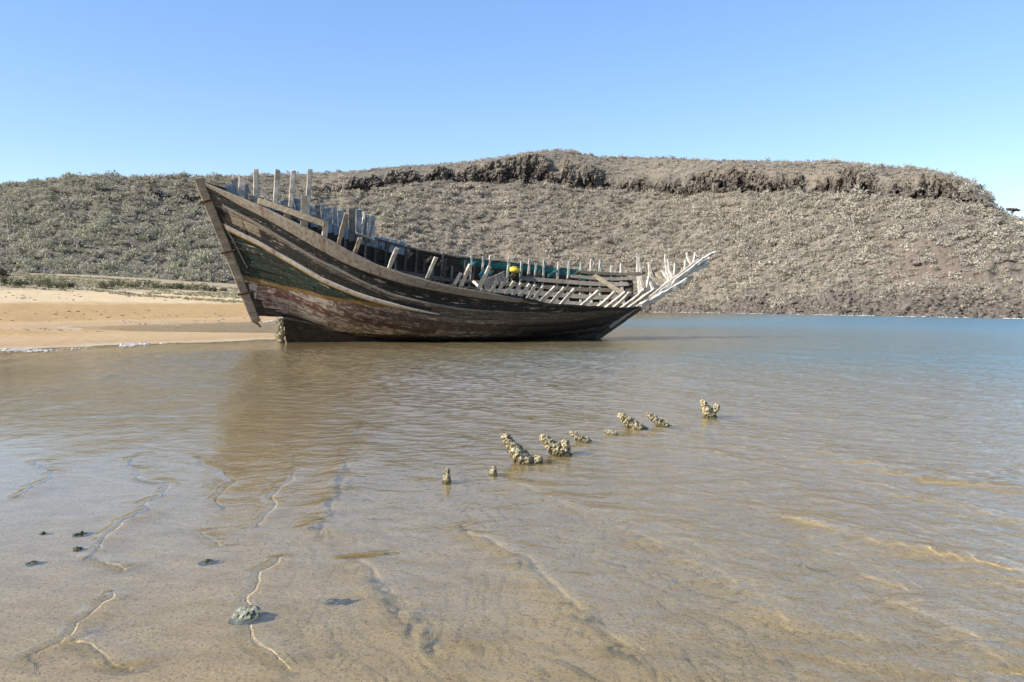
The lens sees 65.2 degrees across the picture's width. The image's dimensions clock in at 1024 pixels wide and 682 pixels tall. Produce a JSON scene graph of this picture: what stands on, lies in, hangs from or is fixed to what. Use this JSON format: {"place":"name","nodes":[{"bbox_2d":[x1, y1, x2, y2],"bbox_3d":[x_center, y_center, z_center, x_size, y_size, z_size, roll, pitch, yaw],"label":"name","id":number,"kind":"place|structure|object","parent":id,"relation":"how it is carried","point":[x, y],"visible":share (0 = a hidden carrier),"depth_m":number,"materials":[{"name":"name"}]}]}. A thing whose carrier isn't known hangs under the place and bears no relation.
{"place":"outdoors","nodes":[
{"label":"outdoors","id":0,"kind":"place"},
{"bbox_2d":[0,273,285,349],"bbox_3d":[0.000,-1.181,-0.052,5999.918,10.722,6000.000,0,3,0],"label":"ground","id":1,"kind":"structure","parent":0,"point":[45,305],"depth_m":81.97,"materials":[{"name":"sand"}]},
{"bbox_2d":[0,266,10,276],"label":"dark bush","id":2,"kind":"object","parent":1,"relation":"on","point":[3,272],"visible":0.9,"depth_m":139.45,"materials":[{"name":"green plant"}]},
{"bbox_2d":[0,275,15,285],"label":"beach shrub","id":3,"kind":"object","parent":1,"relation":"on","point":[4,280],"visible":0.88,"depth_m":117.39,"materials":[{"name":"green plant"}]},
{"bbox_2d":[11,279,31,285],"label":"beach shrub","id":4,"kind":"object","parent":1,"relation":"on","point":[20,282],"visible":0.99,"depth_m":116.48,"materials":[{"name":"green plant"}]},
{"bbox_2d":[25,275,52,286],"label":"beach shrub","id":5,"kind":"object","parent":1,"relation":"on","point":[39,281],"visible":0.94,"depth_m":119.36,"materials":[{"name":"green plant"}]},
{"bbox_2d":[43,277,67,288],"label":"beach shrub","id":6,"kind":"object","parent":1,"relation":"on","point":[57,285],"visible":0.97,"depth_m":119.50,"materials":[{"name":"green plant"}]},
{"bbox_2d":[64,281,76,286],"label":"beach shrub","id":7,"kind":"object","parent":1,"relation":"on","point":[70,284],"visible":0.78,"depth_m":123.52,"materials":[{"name":"green plant"}]},
{"bbox_2d":[98,280,114,288],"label":"beach shrub","id":8,"kind":"object","parent":1,"relation":"on","point":[102,285],"visible":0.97,"depth_m":125.56,"materials":[{"name":"green plant"}]},
{"bbox_2d":[109,278,124,285],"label":"beach shrub","id":9,"kind":"object","parent":1,"relation":"on","point":[122,283],"visible":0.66,"depth_m":135.32,"materials":[{"name":"green plant"}]},
{"bbox_2d":[0,272,242,302],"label":"dry grass","id":10,"kind":"structure","parent":1,"relation":"on","point":[89,282],"depth_m":129.38,"materials":[{"name":"plant"}]},
{"bbox_2d":[123,281,139,287],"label":"beach shrub","id":11,"kind":"object","parent":1,"relation":"on","point":[132,285],"visible":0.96,"depth_m":132.56,"materials":[{"name":"green plant"}]},
{"bbox_2d":[0,289,277,331],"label":"beach litter","id":12,"kind":"object","parent":1,"relation":"on","point":[100,314],"visible":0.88,"depth_m":82.68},
{"bbox_2d":[131,278,153,287],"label":"beach shrub","id":13,"kind":"object","parent":1,"relation":"on","point":[147,283],"visible":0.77,"depth_m":136.54,"materials":[{"name":"green plant"}]},
{"bbox_2d":[149,283,165,288],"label":"beach shrub","id":14,"kind":"object","parent":1,"relation":"on","point":[156,286],"visible":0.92,"depth_m":134.69,"materials":[{"name":"green plant"}]},
{"bbox_2d":[164,283,176,288],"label":"beach shrub","id":15,"kind":"object","parent":1,"relation":"on","point":[167,285],"visible":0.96,"depth_m":136.51,"materials":[{"name":"green plant"}]},
{"bbox_2d":[174,282,191,289],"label":"beach shrub","id":16,"kind":"object","parent":1,"relation":"on","point":[180,286],"visible":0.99,"depth_m":136.33,"materials":[{"name":"green plant"}]},
{"bbox_2d":[186,282,207,289],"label":"beach shrub","id":17,"kind":"object","parent":1,"relation":"on","point":[194,286],"visible":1,"depth_m":136.55,"materials":[{"name":"green plant"}]},
{"bbox_2d":[203,286,217,291],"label":"beach shrub","id":18,"kind":"object","parent":1,"relation":"on","point":[213,288],"visible":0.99,"depth_m":136.57,"materials":[{"name":"green plant"}]},
{"bbox_2d":[232,605,259,618],"bbox_3d":[-1.369,1.430,4.100,0.156,0.121,0.152,0,3,8],"label":"stone","id":19,"kind":"object","parent":1,"relation":"on","point":[248,611],"visible":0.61,"depth_m":4.10,"materials":[{"name":"stone"}]},
{"bbox_2d":[442,467,450,482],"bbox_3d":[-0.595,1.237,7.241,0.090,0.189,0.098,0,3,0],"label":"timber stub","id":20,"kind":"object","parent":1,"relation":"on","point":[446,477],"visible":0.81,"depth_m":7.22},
{"bbox_2d":[194,169,716,341],"bbox_3d":[-1.579,-3.239,35.683,23.256,7.839,4.561,-1,21,-14],"label":"wooden boat wreck","id":21,"kind":"object","parent":1,"relation":"on","point":[305,270],"visible":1,"depth_m":34.12,"materials":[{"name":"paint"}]},
{"bbox_2d":[484,271,506,288],"bbox_3d":[-0.770,-2.837,37.249,1.305,0.871,0.079,-1,3,-18],"label":"fallen plank","id":22,"kind":"object","parent":21,"relation":"on","point":[499,278],"visible":0.8,"depth_m":37.22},
{"bbox_2d":[509,266,519,272],"bbox_3d":[0.124,-3.406,38.012,0.460,0.279,0.200,10,9,-8],"label":"plastic can","id":23,"kind":"object","parent":21,"relation":"in","point":[514,269],"visible":1,"depth_m":37.93,"materials":[{"name":"plastic"}]},
{"bbox_2d":[585,269,624,296],"bbox_3d":[4.503,-2.821,38.563,2.049,1.372,0.109,1,3,21],"label":"fallen plank","id":24,"kind":"object","parent":21,"relation":"on","point":[608,284],"visible":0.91,"depth_m":38.49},
{"bbox_2d":[650,269,672,285],"bbox_3d":[7.214,-3.027,38.759,1.301,0.917,0.117,2,3,33],"label":"fallen plank","id":25,"kind":"object","parent":21,"relation":"on","point":[661,278],"visible":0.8,"depth_m":38.77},
{"bbox_2d":[488,465,496,474],"bbox_3d":[-0.181,1.238,7.518,0.094,0.138,0.106,0,3,0],"label":"timber stub","id":26,"kind":"object","parent":1,"relation":"on","point":[493,470],"visible":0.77,"depth_m":7.49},
{"bbox_2d":[501,432,542,463],"bbox_3d":[0.104,1.162,8.175,0.427,0.471,0.221,0,3,0],"label":"timber stub","id":27,"kind":"object","parent":1,"relation":"on","point":[519,454],"visible":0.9,"depth_m":8.10,"materials":[{"name":"wood"}]},
{"bbox_2d":[539,434,572,455],"bbox_3d":[0.475,1.171,8.660,0.362,0.344,0.187,0,3,0],"label":"timber stub","id":28,"kind":"object","parent":1,"relation":"on","point":[553,447],"visible":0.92,"depth_m":8.59,"materials":[{"name":"wood"}]},
{"bbox_2d":[570,431,591,441],"bbox_3d":[0.814,1.161,9.419,0.272,0.221,0.145,0,3,0],"label":"timber stub","id":29,"kind":"object","parent":1,"relation":"on","point":[578,436],"visible":0.84,"depth_m":9.37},
{"bbox_2d":[605,429,618,434],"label":"timber stub","id":30,"kind":"object","parent":1,"relation":"on","point":[610,432],"visible":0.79,"depth_m":9.85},
{"bbox_2d":[617,413,647,429],"bbox_3d":[1.568,1.104,10.395,0.418,0.353,0.220,0,3,0],"label":"timber stub","id":31,"kind":"object","parent":1,"relation":"on","point":[629,422],"visible":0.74,"depth_m":10.33,"materials":[{"name":"wood"}]},
{"bbox_2d":[646,412,671,426],"bbox_3d":[1.953,1.094,10.608,0.369,0.305,0.166,0,3,0],"label":"timber stub","id":32,"kind":"object","parent":1,"relation":"on","point":[655,420],"visible":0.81,"depth_m":10.55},
{"bbox_2d":[0,312,1023,681],"bbox_3d":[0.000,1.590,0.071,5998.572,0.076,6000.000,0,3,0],"label":"water","id":33,"kind":"structure","parent":0,"point":[828,498],"depth_m":6.35,"materials":[{"name":"liquid"}]},
{"bbox_2d":[3,312,1023,351],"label":"foam","id":34,"kind":"object","parent":33,"relation":"on","point":[47,350],"visible":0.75,"depth_m":32.51,"materials":[{"name":"white"}]},
{"bbox_2d":[700,399,719,417],"bbox_3d":[2.848,1.023,11.526,0.302,0.377,0.208,0,3,0],"label":"timber stub","id":35,"kind":"object","parent":33,"relation":"in","point":[707,410],"visible":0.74,"depth_m":11.46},
{"bbox_2d":[0,150,1023,315],"bbox_3d":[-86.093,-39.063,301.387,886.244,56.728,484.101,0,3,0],"label":"hill","id":36,"kind":"structure","parent":0,"point":[853,175],"depth_m":229.28,"materials":[{"name":"soil"}]},
{"bbox_2d":[5,264,17,271],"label":"scrub bush","id":37,"kind":"object","parent":36,"relation":"on","point":[10,270],"visible":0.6,"depth_m":168.69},
{"bbox_2d":[6,253,27,259],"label":"scrub bush","id":38,"kind":"object","parent":36,"relation":"on","point":[17,256],"visible":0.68,"depth_m":180.86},
{"bbox_2d":[14,256,36,265],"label":"scrub bush","id":39,"kind":"object","parent":36,"relation":"on","point":[31,262],"visible":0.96,"depth_m":173.54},
{"bbox_2d":[19,232,38,242],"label":"scrub bush","id":40,"kind":"object","parent":36,"relation":"on","point":[24,238],"visible":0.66,"depth_m":193.33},
{"bbox_2d":[23,243,38,249],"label":"scrub bush","id":41,"kind":"object","parent":36,"relation":"on","point":[30,247],"visible":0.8,"depth_m":188.44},
{"bbox_2d":[34,225,52,234],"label":"scrub bush","id":42,"kind":"object","parent":36,"relation":"on","point":[43,231],"visible":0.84,"depth_m":202.99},
{"bbox_2d":[35,267,54,273],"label":"scrub bush","id":43,"kind":"object","parent":36,"relation":"on","point":[44,268],"visible":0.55,"depth_m":170.79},
{"bbox_2d":[39,256,54,264],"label":"scrub bush","id":44,"kind":"object","parent":36,"relation":"on","point":[47,261],"visible":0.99,"depth_m":177.89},
{"bbox_2d":[54,242,69,250],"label":"scrub bush","id":45,"kind":"object","parent":36,"relation":"on","point":[60,248],"visible":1,"depth_m":186.80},
{"bbox_2d":[56,197,72,205],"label":"scrub bush","id":46,"kind":"object","parent":36,"relation":"on","point":[64,203],"visible":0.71,"depth_m":225.35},
{"bbox_2d":[61,258,79,266],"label":"scrub bush","id":47,"kind":"object","parent":36,"relation":"on","point":[69,264],"visible":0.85,"depth_m":178.67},
{"bbox_2d":[64,214,78,220],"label":"scrub bush","id":48,"kind":"object","parent":36,"relation":"on","point":[72,217],"visible":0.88,"depth_m":213.77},
{"bbox_2d":[63,256,84,264],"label":"scrub bush","id":49,"kind":"object","parent":36,"relation":"on","point":[75,260],"visible":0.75,"depth_m":179.83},
{"bbox_2d":[71,226,92,235],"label":"scrub bush","id":50,"kind":"object","parent":36,"relation":"on","point":[78,232],"visible":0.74,"depth_m":202.27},
{"bbox_2d":[79,254,96,260],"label":"scrub bush","id":51,"kind":"object","parent":36,"relation":"on","point":[91,259],"visible":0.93,"depth_m":182.98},
{"bbox_2d":[82,223,98,231],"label":"scrub bush","id":52,"kind":"object","parent":36,"relation":"on","point":[90,229],"visible":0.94,"depth_m":203.71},
{"bbox_2d":[95,208,115,217],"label":"scrub bush","id":53,"kind":"object","parent":36,"relation":"on","point":[105,215],"visible":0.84,"depth_m":214.76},
{"bbox_2d":[99,258,115,268],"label":"scrub bush","id":54,"kind":"object","parent":36,"relation":"on","point":[112,262],"visible":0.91,"depth_m":177.48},
{"bbox_2d":[103,257,125,264],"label":"scrub bush","id":55,"kind":"object","parent":36,"relation":"on","point":[114,260],"visible":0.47,"depth_m":181.69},
{"bbox_2d":[114,213,132,219],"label":"scrub bush","id":56,"kind":"object","parent":36,"relation":"on","point":[125,216],"visible":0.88,"depth_m":218.16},
{"bbox_2d":[123,245,139,255],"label":"scrub bush","id":57,"kind":"object","parent":36,"relation":"on","point":[129,253],"visible":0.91,"depth_m":191.07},
{"bbox_2d":[141,222,157,229],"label":"scrub bush","id":58,"kind":"object","parent":36,"relation":"on","point":[148,227],"visible":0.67,"depth_m":214.17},
{"bbox_2d":[167,234,184,242],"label":"scrub bush","id":59,"kind":"object","parent":36,"relation":"on","point":[178,240],"visible":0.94,"depth_m":207.44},
{"bbox_2d":[189,249,213,261],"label":"scrub bush","id":60,"kind":"object","parent":36,"relation":"on","point":[202,257],"visible":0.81,"depth_m":194.29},
{"bbox_2d":[191,258,211,268],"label":"scrub bush","id":61,"kind":"object","parent":36,"relation":"on","point":[199,263],"visible":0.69,"depth_m":187.57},
{"bbox_2d":[471,185,485,192],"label":"scrub bush","id":62,"kind":"object","parent":36,"relation":"on","point":[476,191],"visible":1,"depth_m":259.98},
{"bbox_2d":[0,147,1023,309],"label":"scrub","id":63,"kind":"object","parent":36,"relation":"on","point":[173,227],"visible":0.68,"depth_m":211.06,"materials":[{"name":"plant"}]},
{"bbox_2d":[0,185,1023,315],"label":"slope stones","id":64,"kind":"object","parent":36,"relation":"on","point":[829,259],"visible":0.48,"depth_m":186.86,"materials":[{"name":"stone"}]},
{"bbox_2d":[148,154,993,217],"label":"cliff rubble","id":65,"kind":"object","parent":36,"relation":"on","point":[501,170],"visible":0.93,"depth_m":240.81,"materials":[{"name":"stone"}]},
{"bbox_2d":[619,252,635,262],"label":"scrub bush","id":66,"kind":"object","parent":36,"relation":"on","point":[628,258],"visible":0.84,"depth_m":219.09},
{"bbox_2d":[641,245,655,253],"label":"scrub bush","id":67,"kind":"object","parent":36,"relation":"on","point":[645,251],"visible":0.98,"depth_m":220.51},
{"bbox_2d":[641,256,657,264],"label":"scrub bush","id":68,"kind":"object","parent":36,"relation":"on","point":[651,261],"visible":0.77,"depth_m":213.46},
{"bbox_2d":[728,231,741,238],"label":"scrub bush","id":69,"kind":"object","parent":36,"relation":"on","point":[736,235],"visible":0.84,"depth_m":199.77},
{"bbox_2d":[734,244,748,252],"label":"scrub bush","id":70,"kind":"object","parent":36,"relation":"on","point":[740,251],"visible":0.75,"depth_m":189.77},
{"bbox_2d":[732,257,751,266],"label":"scrub bush","id":71,"kind":"object","parent":36,"relation":"on","point":[744,261],"visible":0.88,"depth_m":182.38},
{"bbox_2d":[737,215,750,222],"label":"scrub bush","id":72,"kind":"object","parent":36,"relation":"on","point":[746,217],"visible":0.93,"depth_m":207.21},
{"bbox_2d":[742,248,756,256],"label":"scrub bush","id":73,"kind":"object","parent":36,"relation":"on","point":[747,251],"visible":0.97,"depth_m":185.75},
{"bbox_2d":[751,261,767,269],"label":"scrub bush","id":74,"kind":"object","parent":36,"relation":"on","point":[756,266],"visible":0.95,"depth_m":176.59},
{"bbox_2d":[770,299,785,307],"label":"scrub bush","id":75,"kind":"object","parent":36,"relation":"on","point":[778,304],"visible":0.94,"depth_m":151.06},
{"bbox_2d":[776,224,789,232],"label":"scrub bush","id":76,"kind":"object","parent":36,"relation":"on","point":[783,230],"visible":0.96,"depth_m":189.19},
{"bbox_2d":[785,309,797,313],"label":"boulder","id":77,"kind":"object","parent":36,"relation":"on","point":[792,311],"visible":0.38,"depth_m":143.95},
{"bbox_2d":[781,261,802,273],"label":"scrub bush","id":78,"kind":"object","parent":36,"relation":"on","point":[793,269],"visible":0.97,"depth_m":162.65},
{"bbox_2d":[787,293,799,299],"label":"boulder","id":79,"kind":"object","parent":36,"relation":"on","point":[789,294],"visible":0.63,"depth_m":150.52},
{"bbox_2d":[821,301,829,308],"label":"boulder","id":80,"kind":"object","parent":36,"relation":"on","point":[824,304],"visible":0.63,"depth_m":137.35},
{"bbox_2d":[821,243,837,249],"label":"scrub bush","id":81,"kind":"object","parent":36,"relation":"on","point":[825,247],"visible":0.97,"depth_m":164.81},
{"bbox_2d":[639,283,1023,318],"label":"rubble","id":82,"kind":"object","parent":36,"relation":"on","point":[669,307],"visible":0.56,"depth_m":133.10,"materials":[{"name":"stone"}]},
{"bbox_2d":[830,209,846,218],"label":"scrub bush","id":83,"kind":"object","parent":36,"relation":"on","point":[838,215],"visible":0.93,"depth_m":178.84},
{"bbox_2d":[831,191,845,199],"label":"scrub bush","id":84,"kind":"object","parent":36,"relation":"on","point":[839,195],"visible":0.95,"depth_m":189.82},
{"bbox_2d":[838,197,851,204],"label":"scrub bush","id":85,"kind":"object","parent":36,"relation":"on","point":[844,201],"visible":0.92,"depth_m":184.75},
{"bbox_2d":[842,302,851,309],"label":"boulder","id":86,"kind":"object","parent":36,"relation":"on","point":[849,305],"visible":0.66,"depth_m":132.44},
{"bbox_2d":[853,293,862,301],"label":"boulder","id":87,"kind":"object","parent":36,"relation":"on","point":[857,296],"visible":0.89,"depth_m":134.46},
{"bbox_2d":[851,206,868,214],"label":"scrub bush","id":88,"kind":"object","parent":36,"relation":"on","point":[861,211],"visible":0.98,"depth_m":177.03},
{"bbox_2d":[854,233,869,240],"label":"scrub bush","id":89,"kind":"object","parent":36,"relation":"on","point":[860,236],"visible":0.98,"depth_m":162.27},
{"bbox_2d":[848,184,876,197],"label":"scrub bush","id":90,"kind":"object","parent":36,"relation":"on","point":[856,194],"visible":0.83,"depth_m":186.41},
{"bbox_2d":[861,309,872,314],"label":"boulder","id":91,"kind":"object","parent":36,"relation":"on","point":[866,311],"visible":0.69,"depth_m":125.06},
{"bbox_2d":[861,282,874,288],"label":"scrub bush","id":92,"kind":"object","parent":36,"relation":"on","point":[866,285],"visible":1,"depth_m":135.79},
{"bbox_2d":[866,227,883,235],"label":"scrub bush","id":93,"kind":"object","parent":36,"relation":"on","point":[869,232],"visible":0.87,"depth_m":162.13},
{"bbox_2d":[869,192,889,199],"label":"scrub bush","id":94,"kind":"object","parent":36,"relation":"on","point":[875,197],"visible":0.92,"depth_m":181.40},
{"bbox_2d":[875,274,897,281],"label":"scrub bush","id":95,"kind":"object","parent":36,"relation":"on","point":[887,279],"visible":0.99,"depth_m":134.73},
{"bbox_2d":[882,230,899,238],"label":"scrub bush","id":96,"kind":"object","parent":36,"relation":"on","point":[894,236],"visible":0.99,"depth_m":156.09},
{"bbox_2d":[897,295,911,304],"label":"boulder","id":97,"kind":"object","parent":36,"relation":"on","point":[902,299],"visible":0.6,"depth_m":120.75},
{"bbox_2d":[901,302,914,310],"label":"boulder","id":98,"kind":"object","parent":36,"relation":"on","point":[906,306],"visible":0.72,"depth_m":117.89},
{"bbox_2d":[897,280,921,289],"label":"scrub bush","id":99,"kind":"object","parent":36,"relation":"on","point":[904,286],"visible":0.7,"depth_m":127.30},
{"bbox_2d":[906,286,917,294],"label":"boulder","id":100,"kind":"object","parent":36,"relation":"on","point":[908,290],"visible":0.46,"depth_m":125.99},
{"bbox_2d":[906,232,922,240],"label":"scrub bush","id":101,"kind":"object","parent":36,"relation":"on","point":[913,235],"visible":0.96,"depth_m":149.79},
{"bbox_2d":[912,252,933,262],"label":"scrub bush","id":102,"kind":"object","parent":36,"relation":"on","point":[925,258],"visible":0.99,"depth_m":134.85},
{"bbox_2d":[918,280,937,290],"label":"scrub bush","id":103,"kind":"object","parent":36,"relation":"on","point":[932,285],"visible":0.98,"depth_m":122.22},
{"bbox_2d":[943,223,961,231],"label":"scrub bush","id":104,"kind":"object","parent":36,"relation":"on","point":[959,227],"visible":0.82,"depth_m":145.34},
{"bbox_2d":[944,199,964,206],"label":"scrub bush","id":105,"kind":"object","parent":36,"relation":"on","point":[948,203],"visible":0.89,"depth_m":159.24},
{"bbox_2d":[955,229,970,236],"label":"scrub bush","id":106,"kind":"object","parent":36,"relation":"on","point":[964,233],"visible":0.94,"depth_m":140.06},
{"bbox_2d":[958,289,974,293],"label":"scrub bush","id":107,"kind":"object","parent":36,"relation":"on","point":[964,290],"visible":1,"depth_m":115.03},
{"bbox_2d":[968,307,979,311],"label":"boulder","id":108,"kind":"object","parent":36,"relation":"on","point":[973,309],"visible":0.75,"depth_m":106.42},
{"bbox_2d":[965,254,988,264],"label":"scrub bush","id":109,"kind":"object","parent":36,"relation":"on","point":[972,258],"visible":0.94,"depth_m":124.67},
{"bbox_2d":[970,230,989,240],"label":"scrub bush","id":110,"kind":"object","parent":36,"relation":"on","point":[981,236],"visible":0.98,"depth_m":137.13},
{"bbox_2d":[986,292,993,300],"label":"boulder","id":111,"kind":"object","parent":36,"relation":"on","point":[989,295],"visible":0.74,"depth_m":109.71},
{"bbox_2d":[998,309,1012,314],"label":"boulder","id":112,"kind":"object","parent":36,"relation":"on","point":[1002,311],"visible":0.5,"depth_m":100.49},
{"bbox_2d":[1004,240,1018,248],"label":"scrub bush","id":113,"kind":"object","parent":36,"relation":"on","point":[1010,245],"visible":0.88,"depth_m":127.67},
{"bbox_2d":[1000,232,1023,242],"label":"scrub bush","id":114,"kind":"object","parent":36,"relation":"on","point":[1010,238],"visible":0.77,"depth_m":130.96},
{"bbox_2d":[1006,208,1019,214],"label":"acacia tree","id":115,"kind":"object","parent":36,"relation":"on","point":[1012,209],"visible":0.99,"depth_m":155.40,"materials":[{"name":"green plant"}]},
{"bbox_2d":[0,0,1023,218],"label":"sky","id":116,"kind":"structure","parent":0,"point":[128,87],"materials":[{"name":"blue"}]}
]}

